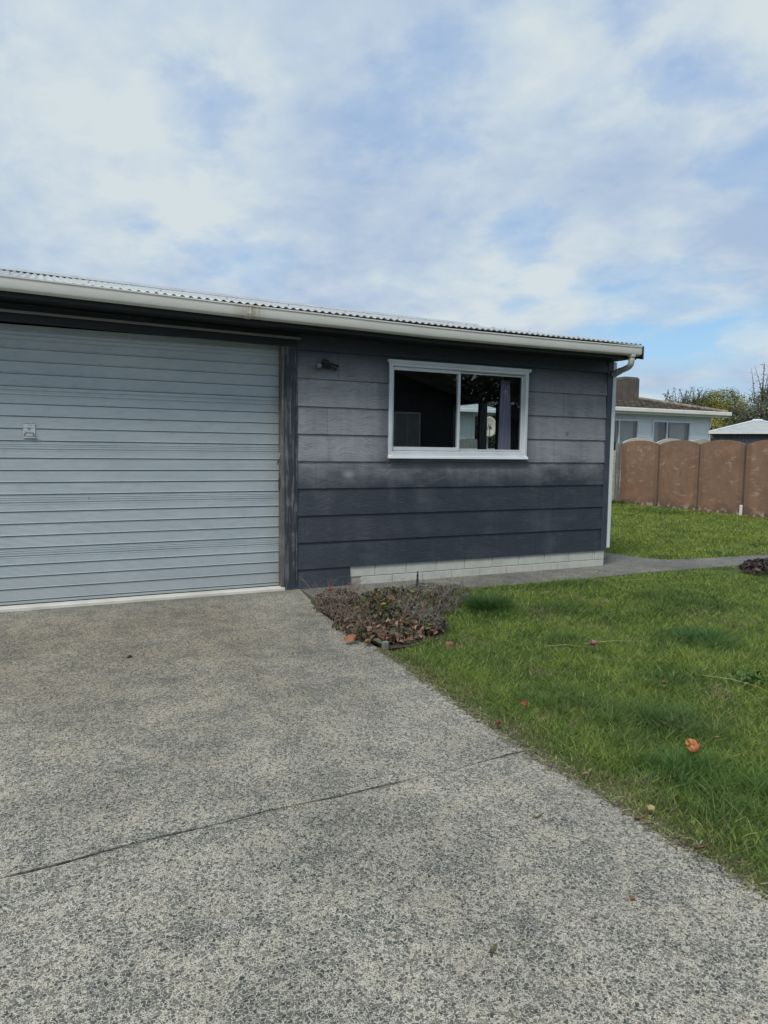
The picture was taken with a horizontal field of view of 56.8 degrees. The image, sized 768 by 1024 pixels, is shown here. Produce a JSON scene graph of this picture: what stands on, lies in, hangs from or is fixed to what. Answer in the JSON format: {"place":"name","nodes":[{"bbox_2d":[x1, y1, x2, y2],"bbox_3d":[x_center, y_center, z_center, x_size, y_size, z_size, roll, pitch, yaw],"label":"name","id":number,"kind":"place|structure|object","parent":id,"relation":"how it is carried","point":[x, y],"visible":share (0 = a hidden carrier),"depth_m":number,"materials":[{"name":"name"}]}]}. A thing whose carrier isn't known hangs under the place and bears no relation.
{"place":"outdoors","nodes":[
{"label":"outdoors","id":0,"kind":"place"},
{"bbox_2d":[0,266,643,611],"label":"garage","id":1,"kind":"structure","parent":0,"point":[161,443],"depth_m":7.49,"materials":[{"name":"grey paint"}]},
{"bbox_2d":[0,323,279,605],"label":"roller door","id":2,"kind":"structure","parent":1,"relation":"in","point":[131,465],"depth_m":6.95,"materials":[{"name":"paint"}]},
{"bbox_2d":[316,358,338,370],"bbox_3d":[-0.600,-1.568,7.550,0.267,0.135,0.125,-2,6,-26],"label":"security light","id":3,"kind":"object","parent":1,"relation":"attached to","point":[324,363],"visible":1,"depth_m":7.56,"materials":[{"name":"black plastic"}]},
{"bbox_2d":[387,359,531,459],"bbox_3d":[0.905,-1.181,8.399,1.954,1.104,0.132,-2,6,-26],"label":"window","id":4,"kind":"structure","parent":1,"relation":"in","point":[394,364],"depth_m":8.36,"materials":[{"name":"metal"}]},
{"bbox_2d":[451,398,497,451],"bbox_3d":[1.590,-1.350,12.204,0.150,1.120,1.430,-2,6,-26],"label":"window","id":5,"kind":"structure","parent":1,"relation":"in","point":[482,404],"depth_m":12.02,"materials":[{"name":"black paint"}]},
{"bbox_2d":[498,380,509,449],"bbox_3d":[1.517,-0.904,8.963,0.196,1.500,0.039,-2,6,-26],"label":"curtain","id":6,"kind":"object","parent":1,"relation":"hanging from","point":[504,430],"visible":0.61,"depth_m":8.93,"materials":[{"name":"fabric"}]},
{"bbox_2d":[0,589,767,1023],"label":"driveway","id":7,"kind":"structure","parent":0,"point":[282,807],"depth_m":2.65,"materials":[{"name":"concrete"}]},
{"bbox_2d":[343,634,355,641],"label":"fallen leaf","id":8,"kind":"object","parent":7,"relation":"on","point":[349,638],"visible":1,"depth_m":5.54,"materials":[{"name":"orange plant"}]},
{"bbox_2d":[489,943,496,953],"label":"fallen leaf","id":9,"kind":"object","parent":7,"relation":"on","point":[492,949],"visible":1,"depth_m":2.16,"materials":[{"name":"green plant"}]},
{"bbox_2d":[373,647,767,898],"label":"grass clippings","id":10,"kind":"object","parent":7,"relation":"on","point":[653,823],"depth_m":3.24,"materials":[{"name":"green plant"}]},
{"bbox_2d":[634,813,647,819],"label":"fallen leaf","id":11,"kind":"object","parent":7,"relation":"on","point":[641,817],"visible":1,"depth_m":2.94,"materials":[{"name":"brown plant"}]},
{"bbox_2d":[0,0,767,407],"label":"sky","id":12,"kind":"structure","parent":0,"point":[594,169],"materials":[{"name":"blue"}]},
{"bbox_2d":[300,552,767,598],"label":"path","id":13,"kind":"structure","parent":0,"point":[624,564],"depth_m":8.95,"materials":[{"name":"grey concrete"}]},
{"bbox_2d":[305,494,767,894],"bbox_3d":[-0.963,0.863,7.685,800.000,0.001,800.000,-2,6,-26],"label":"ground","id":14,"kind":"structure","parent":0,"point":[737,570],"depth_m":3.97,"materials":[{"name":"green plant"}]},
{"bbox_2d":[382,641,388,651],"bbox_3d":[0.009,1.031,5.440,0.050,0.085,0.040,-2,6,-26],"label":"edging chip","id":15,"kind":"object","parent":14,"relation":"on","point":[385,644],"visible":0.66,"depth_m":5.42,"materials":[{"name":"concrete"}]},
{"bbox_2d":[313,591,462,648],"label":"garden bed soil","id":16,"kind":"structure","parent":14,"relation":"on","point":[379,618],"depth_m":6.42,"materials":[{"name":"brown soil"}]},
{"bbox_2d":[303,576,372,622],"bbox_3d":[-0.368,0.797,6.713,0.683,0.263,1.371,-2,6,-26],"label":"dry twiggy plant","id":17,"kind":"object","parent":16,"relation":"on","point":[343,611],"visible":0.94,"depth_m":6.57,"materials":[{"name":"brown plant"}]},
{"bbox_2d":[332,610,443,643],"bbox_3d":[0.050,0.931,5.853,0.939,0.185,0.721,0,5,-8],"label":"bronze leaf plant","id":18,"kind":"object","parent":16,"relation":"on","point":[360,629],"visible":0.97,"depth_m":5.78,"materials":[{"name":"brown plant"}]},
{"bbox_2d":[341,578,455,617],"bbox_3d":[0.055,0.811,6.764,1.021,0.235,1.128,3,6,27],"label":"green ground cover","id":19,"kind":"object","parent":16,"relation":"on","point":[378,597],"visible":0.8,"depth_m":6.75,"materials":[{"name":"green plant"}]},
{"bbox_2d":[386,594,394,598],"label":"fallen leaf","id":20,"kind":"object","parent":19,"relation":"on","point":[388,596],"visible":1,"depth_m":6.59,"materials":[{"name":"brown plant"}]},
{"bbox_2d":[391,596,449,632],"bbox_3d":[0.307,0.881,6.209,0.475,0.215,0.884,-2,6,-26],"label":"grey leaf plant","id":21,"kind":"object","parent":16,"relation":"on","point":[429,612],"visible":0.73,"depth_m":6.16,"materials":[{"name":"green plant"}]},
{"bbox_2d":[400,574,475,614],"bbox_3d":[0.637,0.785,7.106,0.822,0.243,1.083,-1,5,-18],"label":"lavender plant","id":22,"kind":"object","parent":16,"relation":"on","point":[436,589],"visible":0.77,"depth_m":7.17,"materials":[{"name":"grey plant"}]},
{"bbox_2d":[445,641,453,647],"bbox_3d":[0.511,1.043,5.550,0.060,0.054,0.040,-2,6,-26],"label":"brick piece","id":23,"kind":"object","parent":14,"relation":"on","point":[449,644],"visible":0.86,"depth_m":5.54,"materials":[{"name":"brown brick"}]},
{"bbox_2d":[459,438,476,447],"bbox_3d":[1.123,-1.122,19.802,3.555,1.920,0.070,-2,6,-26],"label":"paling fence","id":24,"kind":"object","parent":14,"relation":"on","point":[468,443],"visible":0.02,"depth_m":20.31,"materials":[{"name":"grey wood"}]},
{"bbox_2d":[460,404,495,438],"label":"white house","id":25,"kind":"structure","parent":14,"relation":"on","point":[468,414],"depth_m":23.61,"materials":[{"name":"paint"}]},
{"bbox_2d":[474,402,495,448],"bbox_3d":[3.759,-3.183,27.597,4.847,4.736,4.868,-2,6,-26],"label":"dark evergreen","id":26,"kind":"object","parent":14,"relation":"on","point":[491,442],"visible":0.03,"depth_m":26.36,"materials":[{"name":"green plant"}]},
{"bbox_2d":[459,590,517,612],"bbox_3d":[1.009,0.849,6.857,0.688,0.223,0.672,-2,6,-26],"label":"grass tuft","id":27,"kind":"object","parent":14,"relation":"on","point":[481,600],"visible":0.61,"depth_m":6.80,"materials":[{"name":"green plant"}]},
{"bbox_2d":[486,416,494,448],"bbox_3d":[3.303,-1.687,22.156,0.445,2.587,0.590,-2,6,-26],"label":"satellite dish","id":28,"kind":"object","parent":14,"relation":"on","point":[490,426],"visible":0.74,"depth_m":22.19,"materials":[{"name":"metal"}]},
{"bbox_2d":[521,700,527,705],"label":"fallen leaf","id":29,"kind":"object","parent":14,"relation":"on","point":[524,702],"visible":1,"depth_m":4.15,"materials":[{"name":"brown plant"}]},
{"bbox_2d":[459,448,615,499],"bbox_3d":[3.415,-0.946,19.823,7.895,1.625,0.090,-2,6,-26],"label":"fence","id":30,"kind":"object","parent":14,"relation":"on","point":[614,461],"visible":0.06,"depth_m":21.44,"materials":[{"name":"grey wood"}]},
{"bbox_2d":[589,640,596,645],"bbox_3d":[1.587,0.994,5.385,0.069,0.044,0.086,-27,-25,21],"label":"fallen petal","id":31,"kind":"object","parent":14,"relation":"on","point":[593,642],"visible":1,"depth_m":5.36,"materials":[{"name":"pink plant"}]},
{"bbox_2d":[476,376,731,493],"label":"neighbour house","id":32,"kind":"structure","parent":14,"relation":"on","point":[637,416],"depth_m":27.67,"materials":[{"name":"white paint"}]},
{"bbox_2d":[614,418,639,466],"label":"window","id":33,"kind":"structure","parent":32,"relation":"in","point":[624,429],"depth_m":26.88,"materials":[{"name":"white glass"}]},
{"bbox_2d":[651,420,691,441],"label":"window","id":34,"kind":"structure","parent":32,"relation":"in","point":[661,429],"depth_m":28.04,"materials":[{"name":"white glass"}]},
{"bbox_2d":[614,443,620,501],"bbox_3d":[7.031,-1.167,21.460,0.160,1.830,0.190,-2,6,-26],"label":"fence post","id":35,"kind":"object","parent":14,"relation":"on","point":[617,470],"visible":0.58,"depth_m":21.40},
{"bbox_2d":[611,499,628,503],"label":"weed","id":36,"kind":"object","parent":14,"relation":"on","point":[618,501],"visible":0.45,"depth_m":21.09,"materials":[{"name":"green plant"}]},
{"bbox_2d":[647,805,654,810],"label":"fallen leaf","id":37,"kind":"object","parent":14,"relation":"on","point":[651,807],"visible":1,"depth_m":3.00,"materials":[{"name":"yellow plant"}]},
{"bbox_2d":[623,438,709,444],"bbox_3d":[11.247,-1.543,25.205,7.376,2.070,0.060,-2,6,-26],"label":"fence","id":38,"kind":"object","parent":14,"relation":"on","point":[699,441],"visible":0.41,"depth_m":24.27,"materials":[{"name":"concrete"}]},
{"bbox_2d":[632,706,710,736],"bbox_3d":[1.613,1.175,4.035,0.474,0.086,0.448,-2,6,-26],"label":"grass tuft","id":39,"kind":"object","parent":14,"relation":"on","point":[654,730],"visible":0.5,"depth_m":4.01,"materials":[{"name":"green plant"}]},
{"bbox_2d":[662,387,714,407],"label":"tall shrub","id":40,"kind":"object","parent":14,"relation":"on","point":[684,399],"visible":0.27,"depth_m":42.95,"materials":[{"name":"green plant"}]},
{"bbox_2d":[685,738,694,745],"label":"fallen leaf","id":41,"kind":"object","parent":14,"relation":"on","point":[690,741],"visible":0.82,"depth_m":3.55,"materials":[{"name":"orange plant"}]},
{"bbox_2d":[686,739,699,752],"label":"fallen leaf","id":42,"kind":"object","parent":14,"relation":"on","point":[693,748],"visible":0.97,"depth_m":3.47,"materials":[{"name":"orange plant"}]},
{"bbox_2d":[619,440,767,517],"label":"fence","id":43,"kind":"object","parent":14,"relation":"on","point":[724,476],"visible":0.86,"depth_m":18.90,"materials":[{"name":"brown paint"}]},
{"bbox_2d":[675,629,728,642],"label":"grass tuft","id":44,"kind":"object","parent":14,"relation":"on","point":[703,637],"visible":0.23,"depth_m":5.85,"materials":[{"name":"green plant"}]},
{"bbox_2d":[693,842,710,848],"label":"fallen leaf","id":45,"kind":"object","parent":14,"relation":"on","point":[698,847],"visible":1,"depth_m":2.73,"materials":[{"name":"brown plant"}]},
{"bbox_2d":[691,386,749,426],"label":"round tree","id":46,"kind":"object","parent":14,"relation":"on","point":[719,403],"visible":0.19,"depth_m":43.59,"materials":[{"name":"green plant"}]},
{"bbox_2d":[710,411,745,440],"bbox_3d":[16.554,-3.200,34.942,7.217,3.812,3.210,-1,5,-17],"label":"yellow hedge","id":47,"kind":"object","parent":14,"relation":"on","point":[715,424],"visible":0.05,"depth_m":34.32,"materials":[{"name":"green plant"}]},
{"bbox_2d":[708,419,767,444],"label":"shed","id":48,"kind":"structure","parent":14,"relation":"on","point":[751,431],"depth_m":22.56,"materials":[{"name":"white metal"}]},
{"bbox_2d":[728,859,748,864],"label":"fallen leaf","id":49,"kind":"object","parent":14,"relation":"on","point":[738,862],"visible":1,"depth_m":2.62,"materials":[{"name":"brown plant"}]},
{"bbox_2d":[716,364,767,424],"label":"grey green tree","id":50,"kind":"object","parent":14,"relation":"on","point":[756,411],"visible":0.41,"depth_m":34.19,"materials":[{"name":"green plant"}]},
{"bbox_2d":[727,669,767,684],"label":"broadleaf weed","id":51,"kind":"object","parent":14,"relation":"on","point":[752,676],"visible":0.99,"depth_m":4.72,"materials":[{"name":"green plant"}]},
{"bbox_2d":[738,549,767,574],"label":"brown leaf mound","id":52,"kind":"object","parent":14,"relation":"on","point":[757,565],"visible":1,"depth_m":9.02,"materials":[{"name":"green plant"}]},
{"bbox_2d":[604,502,767,559],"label":"back lawn","id":53,"kind":"structure","parent":0,"point":[688,522],"depth_m":13.48,"materials":[{"name":"green plant"}]}
]}

